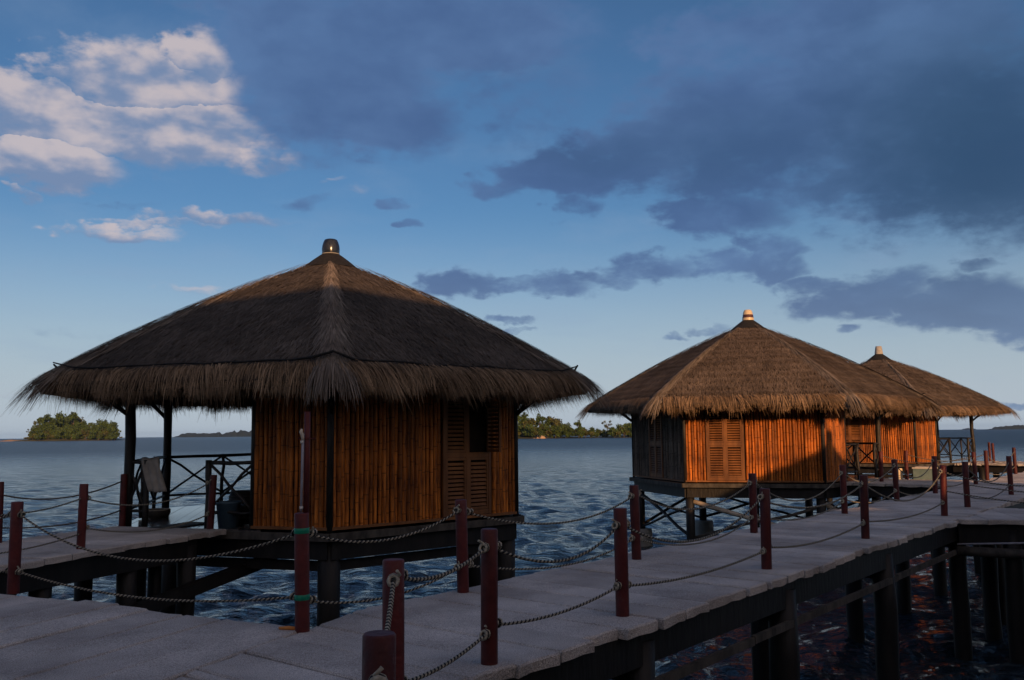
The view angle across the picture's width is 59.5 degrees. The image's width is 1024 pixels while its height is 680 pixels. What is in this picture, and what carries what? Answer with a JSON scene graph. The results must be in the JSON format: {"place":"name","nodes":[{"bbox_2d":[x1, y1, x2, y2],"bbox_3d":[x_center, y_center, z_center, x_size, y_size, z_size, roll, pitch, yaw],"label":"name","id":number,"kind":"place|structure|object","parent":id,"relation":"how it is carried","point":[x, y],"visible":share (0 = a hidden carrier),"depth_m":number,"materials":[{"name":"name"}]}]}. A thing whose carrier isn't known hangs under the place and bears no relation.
{"place":"outdoors","nodes":[
{"label":"outdoors","id":0,"kind":"place"},
{"bbox_2d":[18,438,123,440],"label":"island","id":1,"kind":"structure","parent":0,"point":[86,439],"depth_m":1208.27,"materials":[{"name":"soil"}]},
{"bbox_2d":[31,424,47,430],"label":"island tree","id":2,"kind":"object","parent":1,"relation":"on","point":[39,427],"visible":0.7,"depth_m":1215.11,"materials":[{"name":"green plant"}]},
{"bbox_2d":[37,414,53,423],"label":"island tree","id":3,"kind":"object","parent":1,"relation":"on","point":[49,418],"visible":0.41,"depth_m":1241.79,"materials":[{"name":"green plant"}]},
{"bbox_2d":[38,420,57,431],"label":"island tree","id":4,"kind":"object","parent":1,"relation":"on","point":[51,427],"visible":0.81,"depth_m":1222.51,"materials":[{"name":"green plant"}]},
{"bbox_2d":[54,429,64,438],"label":"island tree","id":5,"kind":"object","parent":1,"relation":"on","point":[59,432],"visible":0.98,"depth_m":1207.63,"materials":[{"name":"green plant"}]},
{"bbox_2d":[54,412,72,431],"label":"island tree","id":6,"kind":"object","parent":1,"relation":"on","point":[61,421],"visible":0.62,"depth_m":1237.40,"materials":[{"name":"green plant"}]},
{"bbox_2d":[64,428,75,437],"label":"island tree","id":7,"kind":"object","parent":1,"relation":"on","point":[68,432],"visible":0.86,"depth_m":1203.28,"materials":[{"name":"green plant"}]},
{"bbox_2d":[66,412,80,426],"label":"island tree","id":8,"kind":"object","parent":1,"relation":"on","point":[73,419],"visible":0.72,"depth_m":1231.70,"materials":[{"name":"green plant"}]},
{"bbox_2d":[89,429,102,439],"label":"island tree","id":9,"kind":"object","parent":1,"relation":"on","point":[93,432],"visible":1,"depth_m":1198.91,"materials":[{"name":"green plant"}]},
{"bbox_2d":[96,420,112,439],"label":"island tree","id":10,"kind":"object","parent":1,"relation":"on","point":[102,425],"visible":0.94,"depth_m":1211.97,"materials":[{"name":"green plant"}]},
{"bbox_2d":[106,422,119,439],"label":"island tree","id":11,"kind":"object","parent":1,"relation":"on","point":[113,430],"visible":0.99,"depth_m":1207.78,"materials":[{"name":"green plant"}]},
{"bbox_2d":[148,508,170,518],"bbox_3d":[-7.109,3.478,17.969,0.502,0.176,0.489,-1,-6,0],"label":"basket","id":12,"kind":"object","parent":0,"point":[156,513],"visible":0.84,"depth_m":17.79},
{"bbox_2d":[175,430,250,436],"bbox_3d":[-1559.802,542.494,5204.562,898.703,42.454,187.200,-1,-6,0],"label":"hill","id":13,"kind":"structure","parent":0,"point":[240,433],"depth_m":5139.64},
{"bbox_2d":[228,490,249,524],"bbox_3d":[-4.978,3.097,16.612,0.560,0.600,0.560,-1,-6,0],"label":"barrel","id":14,"kind":"object","parent":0,"point":[244,519],"visible":0.41,"depth_m":16.39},
{"bbox_2d":[0,429,1023,679],"bbox_3d":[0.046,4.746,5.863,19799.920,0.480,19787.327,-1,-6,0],"label":"water","id":15,"kind":"structure","parent":0,"point":[564,479],"depth_m":36.97,"materials":[{"name":"blue liquid"}]},
{"bbox_2d":[0,526,272,615],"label":"pier","id":16,"kind":"structure","parent":15,"relation":"in","point":[62,562],"depth_m":13.84,"materials":[{"name":"wood"}]},
{"bbox_2d":[0,482,3,542],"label":"rope post","id":17,"kind":"object","parent":16,"relation":"on","point":[1,503],"visible":0.93,"depth_m":13.86,"materials":[{"name":"red paint"}]},
{"bbox_2d":[76,484,88,548],"bbox_3d":[-6.223,2.564,12.978,0.121,0.950,0.121,-2,-7,11],"label":"rope post","id":18,"kind":"object","parent":16,"relation":"on","point":[82,515],"visible":0.91,"depth_m":12.94,"materials":[{"name":"red paint"}]},
{"bbox_2d":[0,534,78,553],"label":"rope","id":19,"kind":"object","parent":18,"relation":"attached to","point":[43,544],"visible":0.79,"depth_m":12.26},
{"bbox_2d":[86,511,208,532],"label":"rope","id":20,"kind":"object","parent":18,"relation":"attached to","point":[205,515],"visible":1,"depth_m":14.12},
{"bbox_2d":[88,479,210,505],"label":"rope","id":21,"kind":"object","parent":18,"relation":"attached to","point":[206,483],"visible":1,"depth_m":14.19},
{"bbox_2d":[149,522,203,528],"bbox_3d":[-6.031,3.364,16.257,0.500,0.027,1.100,-2,-6,18],"label":"doormat","id":22,"kind":"object","parent":16,"relation":"on","point":[190,524],"visible":0.82,"depth_m":16.17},
{"bbox_2d":[207,475,216,528],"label":"rope post","id":23,"kind":"object","parent":16,"relation":"on","point":[211,500],"visible":0.94,"depth_m":15.56,"materials":[{"name":"red paint"}]},
{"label":"rope post","id":24,"kind":"object","parent":16,"relation":"on","visible":0},
{"bbox_2d":[0,498,80,515],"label":"rope","id":25,"kind":"object","parent":24,"relation":"attached to","point":[46,508],"visible":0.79,"depth_m":12.35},
{"bbox_2d":[0,594,296,679],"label":"landing","id":26,"kind":"object","parent":15,"relation":"in","point":[49,639],"visible":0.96,"depth_m":7.11,"materials":[{"name":"wood"}]},
{"bbox_2d":[7,501,23,593],"bbox_3d":[-5.240,2.187,9.452,0.121,0.950,0.121,3,-7,-29],"label":"rope post","id":27,"kind":"object","parent":26,"relation":"on","point":[15,549],"visible":0.99,"depth_m":9.41,"materials":[{"name":"red paint"}]},
{"bbox_2d":[278,626,294,629],"bbox_3d":[-1.852,2.378,7.401,0.154,0.034,0.034,-2,-6,12],"label":"peg","id":28,"kind":"object","parent":26,"relation":"on","point":[286,628],"visible":1,"depth_m":7.39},
{"bbox_2d":[2,238,613,625],"bbox_3d":[-3.967,2.354,19.331,11.257,9.207,12.597,1,-6,-12],"label":"thatched hut","id":29,"kind":"object","parent":15,"relation":"in","point":[410,400],"visible":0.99,"depth_m":15.94,"materials":[{"name":"brown wood"}]},
{"bbox_2d":[119,474,127,525],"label":"rope post","id":30,"kind":"object","parent":29,"relation":"on","point":[123,498],"visible":0.94,"depth_m":16.28,"materials":[{"name":"red paint"}]},
{"bbox_2d":[3,510,120,528],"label":"rope","id":31,"kind":"object","parent":30,"relation":"attached to","point":[65,524],"visible":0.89,"depth_m":15.02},
{"bbox_2d":[4,481,121,499],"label":"rope","id":32,"kind":"object","parent":30,"relation":"attached to","point":[59,497],"visible":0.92,"depth_m":14.84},
{"bbox_2d":[141,457,166,492],"bbox_3d":[-6.507,2.449,16.300,0.672,0.640,0.184,-3,-6,19],"label":"towel","id":33,"kind":"object","parent":29,"relation":"hanging from","point":[153,477],"visible":1,"depth_m":16.24,"materials":[{"name":"fabric"}]},
{"bbox_2d":[215,500,245,527],"bbox_3d":[-5.034,3.098,15.912,0.504,0.455,0.467,-6,-8,42],"label":"tub","id":34,"kind":"object","parent":29,"relation":"on","point":[225,519],"visible":0.81,"depth_m":15.75,"materials":[{"name":"blue plastic"}]},
{"bbox_2d":[426,391,500,522],"bbox_3d":[-0.763,2.126,17.037,1.676,2.600,0.654,5,-8,-42],"label":"door","id":35,"kind":"structure","parent":29,"relation":"in","point":[465,436],"depth_m":17.16,"materials":[{"name":"brown wood"}]},
{"bbox_2d":[174,472,1023,679],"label":"walkway","id":36,"kind":"structure","parent":15,"relation":"in","point":[597,639],"depth_m":9.37,"materials":[{"name":"wood"}]},
{"bbox_2d":[294,512,309,632],"bbox_3d":[-1.740,1.929,7.425,0.127,0.979,0.127,-5,-6,36],"label":"rope post","id":37,"kind":"object","parent":36,"relation":"on","point":[301,569],"visible":0.99,"depth_m":7.38,"materials":[{"name":"red paint"}]},
{"bbox_2d":[15,566,294,602],"bbox_3d":[-3.483,2.312,8.415,3.955,0.243,0.072,-4,-7,30],"label":"rope","id":38,"kind":"object","parent":37,"relation":"attached to","point":[18,571],"visible":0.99,"depth_m":8.29,"materials":[{"name":"fabric"}]},
{"bbox_2d":[17,509,293,561],"bbox_3d":[-3.476,1.875,8.451,3.983,0.428,0.076,-4,-7,30],"label":"rope","id":39,"kind":"object","parent":37,"relation":"attached to","point":[21,514],"visible":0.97,"depth_m":8.37,"materials":[{"name":"fabric"}]},
{"bbox_2d":[298,412,314,512],"bbox_3d":[-1.730,1.033,7.533,0.141,0.860,0.073,1,-6,-18],"label":"standpipe","id":40,"kind":"object","parent":37,"relation":"on","point":[305,438],"visible":0.98,"depth_m":7.52,"materials":[{"name":"metal"}]},
{"bbox_2d":[310,561,460,603],"bbox_3d":[-1.114,2.264,8.266,0.096,0.215,2.023,-5,-7,36],"label":"rope","id":41,"kind":"object","parent":37,"relation":"attached to","point":[313,599],"visible":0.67,"depth_m":7.92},
{"bbox_2d":[362,630,395,679],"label":"rope post","id":42,"kind":"object","parent":36,"relation":"on","point":[378,648],"visible":1,"depth_m":3.16,"materials":[{"name":"red paint"}]},
{"bbox_2d":[368,666,387,679],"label":"rope","id":43,"kind":"object","parent":42,"relation":"attached to","point":[377,674],"visible":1,"depth_m":3.09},
{"bbox_2d":[385,569,400,629],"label":"rope","id":44,"kind":"object","parent":42,"relation":"attached to","point":[393,582],"visible":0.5,"depth_m":4.63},
{"bbox_2d":[382,558,403,679],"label":"rope post","id":45,"kind":"object","parent":36,"relation":"on","point":[391,565],"visible":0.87,"depth_m":4.87,"materials":[{"name":"red paint"}]},
{"bbox_2d":[404,540,489,581],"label":"rope","id":46,"kind":"object","parent":45,"relation":"attached to","point":[483,547],"visible":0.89,"depth_m":5.68,"materials":[{"name":"fabric"}]},
{"bbox_2d":[404,625,490,679],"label":"rope","id":47,"kind":"object","parent":45,"relation":"attached to","point":[485,635],"visible":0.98,"depth_m":5.68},
{"bbox_2d":[455,499,468,592],"bbox_3d":[-0.510,2.110,9.144,0.121,0.950,0.121,-5,-6,27],"label":"rope post","id":48,"kind":"object","parent":36,"relation":"on","point":[462,550],"visible":0.9,"depth_m":9.10,"materials":[{"name":"red paint"}]},
{"bbox_2d":[309,504,460,542],"bbox_3d":[-1.114,1.725,8.319,0.084,0.269,2.023,-5,-7,35],"label":"rope","id":49,"kind":"object","parent":48,"relation":"attached to","point":[456,510],"visible":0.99,"depth_m":8.21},
{"bbox_2d":[468,534,634,569],"bbox_3d":[0.538,2.468,10.239,0.072,0.253,2.950,-6,-8,42],"label":"rope","id":50,"kind":"object","parent":48,"relation":"attached to","point":[631,539],"visible":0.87,"depth_m":10.15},
{"bbox_2d":[481,528,497,665],"bbox_3d":[-0.160,1.810,6.303,0.121,0.950,0.121,1,-6,-14],"label":"rope post","id":51,"kind":"object","parent":36,"relation":"on","point":[489,598],"visible":0.92,"depth_m":6.26,"materials":[{"name":"red paint"}]},
{"bbox_2d":[498,519,620,562],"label":"rope","id":52,"kind":"object","parent":51,"relation":"attached to","point":[615,525],"visible":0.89,"depth_m":7.16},
{"bbox_2d":[498,579,621,627],"bbox_3d":[0.401,2.090,7.091,0.072,0.143,1.896,-5,-7,35],"label":"rope","id":53,"kind":"object","parent":51,"relation":"attached to","point":[617,586],"visible":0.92,"depth_m":7.07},
{"bbox_2d":[613,508,628,616],"bbox_3d":[0.968,1.969,7.928,0.121,0.950,0.121,-4,-7,32],"label":"rope post","id":54,"kind":"object","parent":36,"relation":"on","point":[621,562],"visible":0.94,"depth_m":7.88,"materials":[{"name":"red paint"}]},
{"bbox_2d":[629,485,640,559],"bbox_3d":[1.566,2.323,11.383,0.122,0.950,0.122,2,-7,-26],"label":"rope post","id":55,"kind":"object","parent":36,"relation":"on","point":[635,523],"visible":0.89,"depth_m":11.34,"materials":[{"name":"red paint"}]},
{"bbox_2d":[467,492,633,524],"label":"rope","id":56,"kind":"object","parent":55,"relation":"attached to","point":[470,511],"visible":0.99,"depth_m":10.12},
{"bbox_2d":[639,479,751,509],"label":"rope","id":57,"kind":"object","parent":55,"relation":"attached to","point":[748,484],"visible":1,"depth_m":12.69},
{"bbox_2d":[641,513,753,545],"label":"rope","id":58,"kind":"object","parent":55,"relation":"attached to","point":[752,517],"visible":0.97,"depth_m":12.71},
{"bbox_2d":[748,473,757,532],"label":"rope post","id":59,"kind":"object","parent":36,"relation":"on","point":[752,502],"visible":0.88,"depth_m":14.18,"materials":[{"name":"red paint"}]},
{"bbox_2d":[756,470,842,501],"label":"rope","id":60,"kind":"object","parent":59,"relation":"attached to","point":[840,473],"visible":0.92,"depth_m":15.94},
{"bbox_2d":[757,499,844,520],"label":"rope","id":61,"kind":"object","parent":59,"relation":"attached to","point":[842,501],"visible":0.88,"depth_m":15.80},
{"bbox_2d":[759,488,771,569],"bbox_3d":[2.958,2.212,10.444,0.121,0.950,0.121,1,-6,-5],"label":"rope post","id":62,"kind":"object","parent":36,"relation":"on","point":[765,527],"visible":0.91,"depth_m":10.40,"materials":[{"name":"red paint"}]},
{"bbox_2d":[627,492,763,542],"bbox_3d":[1.959,1.851,9.213,0.072,0.400,3.118,-5,-8,38],"label":"rope","id":63,"kind":"object","parent":62,"relation":"attached to","point":[760,496],"visible":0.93,"depth_m":9.10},
{"bbox_2d":[629,547,765,587],"bbox_3d":[1.961,2.313,9.161,0.072,0.159,3.164,-5,-8,38],"label":"rope","id":64,"kind":"object","parent":62,"relation":"attached to","point":[762,551],"visible":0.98,"depth_m":9.05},
{"bbox_2d":[771,519,865,547],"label":"rope","id":65,"kind":"object","parent":62,"relation":"attached to","point":[862,523],"visible":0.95,"depth_m":11.87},
{"bbox_2d":[839,465,847,513],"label":"rope post","id":66,"kind":"object","parent":36,"relation":"on","point":[843,492],"visible":0.91,"depth_m":17.25,"materials":[{"name":"red paint"}]},
{"bbox_2d":[846,463,895,482],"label":"rope","id":67,"kind":"object","parent":66,"relation":"attached to","point":[893,465],"visible":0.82,"depth_m":19.17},
{"bbox_2d":[847,488,896,502],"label":"rope","id":68,"kind":"object","parent":66,"relation":"attached to","point":[895,490],"visible":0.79,"depth_m":19.05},
{"bbox_2d":[859,475,869,538],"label":"rope post","id":69,"kind":"object","parent":36,"relation":"on","point":[864,513],"visible":0.93,"depth_m":13.30,"materials":[{"name":"red paint"}]},
{"bbox_2d":[770,481,862,508],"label":"rope","id":70,"kind":"object","parent":69,"relation":"attached to","point":[860,484],"visible":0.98,"depth_m":11.90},
{"bbox_2d":[891,459,899,499],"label":"rope post","id":71,"kind":"object","parent":36,"relation":"on","point":[895,479],"visible":0.92,"depth_m":20.23,"materials":[{"name":"red paint"}]},
{"bbox_2d":[897,458,933,477],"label":"rope","id":72,"kind":"object","parent":71,"relation":"attached to","point":[932,460],"visible":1,"depth_m":21.58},
{"bbox_2d":[932,456,937,492],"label":"rope post","id":73,"kind":"object","parent":36,"relation":"on","point":[934,474],"visible":0.9,"depth_m":22.54,"materials":[{"name":"red paint"}]},
{"bbox_2d":[939,465,947,515],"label":"rope post","id":74,"kind":"object","parent":36,"relation":"on","point":[943,492],"visible":0.96,"depth_m":16.75,"materials":[{"name":"red paint"}]},
{"bbox_2d":[868,469,942,501],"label":"rope","id":75,"kind":"object","parent":74,"relation":"attached to","point":[940,471],"visible":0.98,"depth_m":15.20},
{"bbox_2d":[869,500,944,521],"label":"rope","id":76,"kind":"object","parent":74,"relation":"attached to","point":[942,502],"visible":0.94,"depth_m":15.02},
{"bbox_2d":[946,491,1023,502],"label":"rope","id":77,"kind":"object","parent":74,"relation":"attached to","point":[985,497],"visible":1,"depth_m":16.18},
{"bbox_2d":[946,472,1023,486],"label":"rope","id":78,"kind":"object","parent":74,"relation":"attached to","point":[985,482],"visible":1,"depth_m":16.17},
{"bbox_2d":[962,462,970,506],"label":"rope post","id":79,"kind":"object","parent":36,"relation":"on","point":[966,484],"visible":0.85,"depth_m":18.47,"materials":[{"name":"red paint"}]},
{"bbox_2d":[969,462,1008,481],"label":"rope","id":80,"kind":"object","parent":79,"relation":"attached to","point":[992,480],"visible":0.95,"depth_m":20.25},
{"bbox_2d":[969,485,1023,492],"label":"rope","id":81,"kind":"object","parent":79,"relation":"attached to","point":[997,488],"visible":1,"depth_m":18.14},
{"bbox_2d":[971,452,977,483],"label":"rope post","id":82,"kind":"object","parent":36,"relation":"on","point":[974,464],"visible":0.89,"depth_m":26.14,"materials":[{"name":"red paint"}]},
{"bbox_2d":[983,450,989,479],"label":"rope post","id":83,"kind":"object","parent":36,"relation":"on","point":[986,464],"visible":0.92,"depth_m":27.90,"materials":[{"name":"red paint"}]},
{"bbox_2d":[1006,456,1013,494],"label":"rope post","id":84,"kind":"object","parent":36,"relation":"on","point":[1009,471],"visible":0.93,"depth_m":21.93,"materials":[{"name":"red paint"}]},
{"bbox_2d":[1012,447,1017,473],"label":"rope post","id":85,"kind":"object","parent":36,"relation":"on","point":[1014,460],"visible":0.92,"depth_m":31.83,"materials":[{"name":"red paint"}]},
{"bbox_2d":[576,310,947,546],"bbox_3d":[8.562,3.512,31.807,11.392,9.252,12.895,1,-6,-15],"label":"thatched hut","id":86,"kind":"object","parent":15,"relation":"in","point":[723,415],"visible":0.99,"depth_m":28.52,"materials":[{"name":"wood"}]},
{"bbox_2d":[648,410,670,480],"bbox_3d":[5.027,3.516,30.901,0.205,2.600,1.592,1,-6,-15],"label":"window","id":87,"kind":"structure","parent":86,"relation":"in","point":[657,470],"depth_m":30.88,"materials":[{"name":"brown wood"}]},
{"bbox_2d":[700,407,746,482],"bbox_3d":[6.783,3.252,28.531,1.676,2.600,0.205,-2,-6,15],"label":"window","id":88,"kind":"structure","parent":86,"relation":"in","point":[725,453],"depth_m":28.46,"materials":[{"name":"brown wood"}]},
{"bbox_2d":[847,478,972,569],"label":"branch walkway","id":89,"kind":"structure","parent":15,"relation":"in","point":[906,486],"depth_m":27.15,"materials":[{"name":"wood"}]},
{"bbox_2d":[878,451,883,481],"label":"rope post","id":90,"kind":"object","parent":89,"relation":"on","point":[880,453],"visible":0.86,"depth_m":27.89,"materials":[{"name":"red paint"}]},
{"bbox_2d":[883,456,968,462],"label":"rope","id":91,"kind":"object","parent":90,"relation":"attached to","point":[926,462],"visible":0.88,"depth_m":27.09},
{"bbox_2d":[904,450,908,479],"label":"rope post","id":92,"kind":"object","parent":89,"relation":"on","point":[906,469],"visible":0.83,"depth_m":28.91,"materials":[{"name":"red paint"}]},
{"bbox_2d":[912,466,937,479],"bbox_3d":[13.322,4.290,28.896,0.680,0.405,0.460,-5,-8,39],"label":"storage box","id":93,"kind":"object","parent":89,"relation":"on","point":[918,471],"visible":0.64,"depth_m":28.75,"materials":[{"name":"beige paint"}]},
{"bbox_2d":[827,346,1018,509],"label":"thatched hut","id":94,"kind":"object","parent":15,"relation":"in","point":[916,435],"visible":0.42,"depth_m":43.34,"materials":[{"name":"brown wood"}]},
{"bbox_2d":[845,415,869,463],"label":"window","id":95,"kind":"structure","parent":94,"relation":"in","point":[853,426],"depth_m":44.01,"materials":[{"name":"brown wood"}]},
{"bbox_2d":[953,461,1023,480],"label":"branch walkway","id":96,"kind":"structure","parent":15,"relation":"in","point":[996,468],"depth_m":41.67,"materials":[{"name":"wood"}]},
{"bbox_2d":[991,443,994,462],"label":"rope post","id":97,"kind":"object","parent":96,"relation":"on","point":[993,452],"visible":0.91,"depth_m":41.99,"materials":[{"name":"red paint"}]},
{"bbox_2d":[955,508,1023,663],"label":"branch walkway","id":98,"kind":"structure","parent":15,"relation":"in","point":[987,531],"depth_m":15.92,"materials":[{"name":"wood"}]},
{"bbox_2d":[0,0,1023,438],"label":"sky","id":99,"kind":"structure","parent":0,"point":[610,187],"materials":[{"name":"blue"}]},
{"bbox_2d":[518,435,631,438],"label":"island","id":100,"kind":"structure","parent":0,"point":[545,436],"depth_m":713.05,"materials":[{"name":"soil"}]},
{"bbox_2d":[518,412,530,424],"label":"shore tree","id":101,"kind":"object","parent":100,"relation":"on","point":[524,418],"visible":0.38,"depth_m":741.09,"materials":[{"name":"green plant"}]},
{"bbox_2d":[522,423,532,436],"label":"shore bush","id":102,"kind":"object","parent":100,"relation":"on","point":[526,430],"visible":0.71,"depth_m":703.94,"materials":[{"name":"green plant"}]},
{"bbox_2d":[522,418,535,427],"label":"shore tree","id":103,"kind":"object","parent":100,"relation":"on","point":[532,421],"visible":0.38,"depth_m":734.00,"materials":[{"name":"green plant"}]},
{"bbox_2d":[529,427,543,437],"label":"shore bush","id":104,"kind":"object","parent":100,"relation":"on","point":[538,430],"visible":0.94,"depth_m":700.86,"materials":[{"name":"green plant"}]},
{"bbox_2d":[533,413,545,427],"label":"shore tree","id":105,"kind":"object","parent":100,"relation":"on","point":[539,419],"visible":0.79,"depth_m":750.34,"materials":[{"name":"green plant"}]},
{"bbox_2d":[542,425,562,437],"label":"shore bush","id":106,"kind":"object","parent":100,"relation":"on","point":[556,432],"visible":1,"depth_m":703.46,"materials":[{"name":"green plant"}]},
{"bbox_2d":[552,418,561,425],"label":"shore tree","id":107,"kind":"object","parent":100,"relation":"on","point":[557,421],"visible":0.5,"depth_m":750.11,"materials":[{"name":"green plant"}]},
{"bbox_2d":[558,427,570,437],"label":"shore bush","id":108,"kind":"object","parent":100,"relation":"on","point":[566,432],"visible":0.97,"depth_m":702.03,"materials":[{"name":"green plant"}]},
{"bbox_2d":[568,427,583,436],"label":"shore bush","id":109,"kind":"object","parent":100,"relation":"on","point":[571,430],"visible":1,"depth_m":702.59,"materials":[{"name":"green plant"}]},
{"bbox_2d":[608,427,619,437],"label":"shore bush","id":110,"kind":"object","parent":100,"relation":"on","point":[612,432],"visible":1,"depth_m":698.15,"materials":[{"name":"green plant"}]},
{"bbox_2d":[615,424,630,436],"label":"shore bush","id":111,"kind":"object","parent":100,"relation":"on","point":[628,426],"visible":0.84,"depth_m":705.21,"materials":[{"name":"green plant"}]},
{"bbox_2d":[986,425,1023,429],"bbox_3d":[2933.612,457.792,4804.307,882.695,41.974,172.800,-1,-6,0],"label":"hill","id":112,"kind":"structure","parent":0,"point":[1009,427],"depth_m":4745.16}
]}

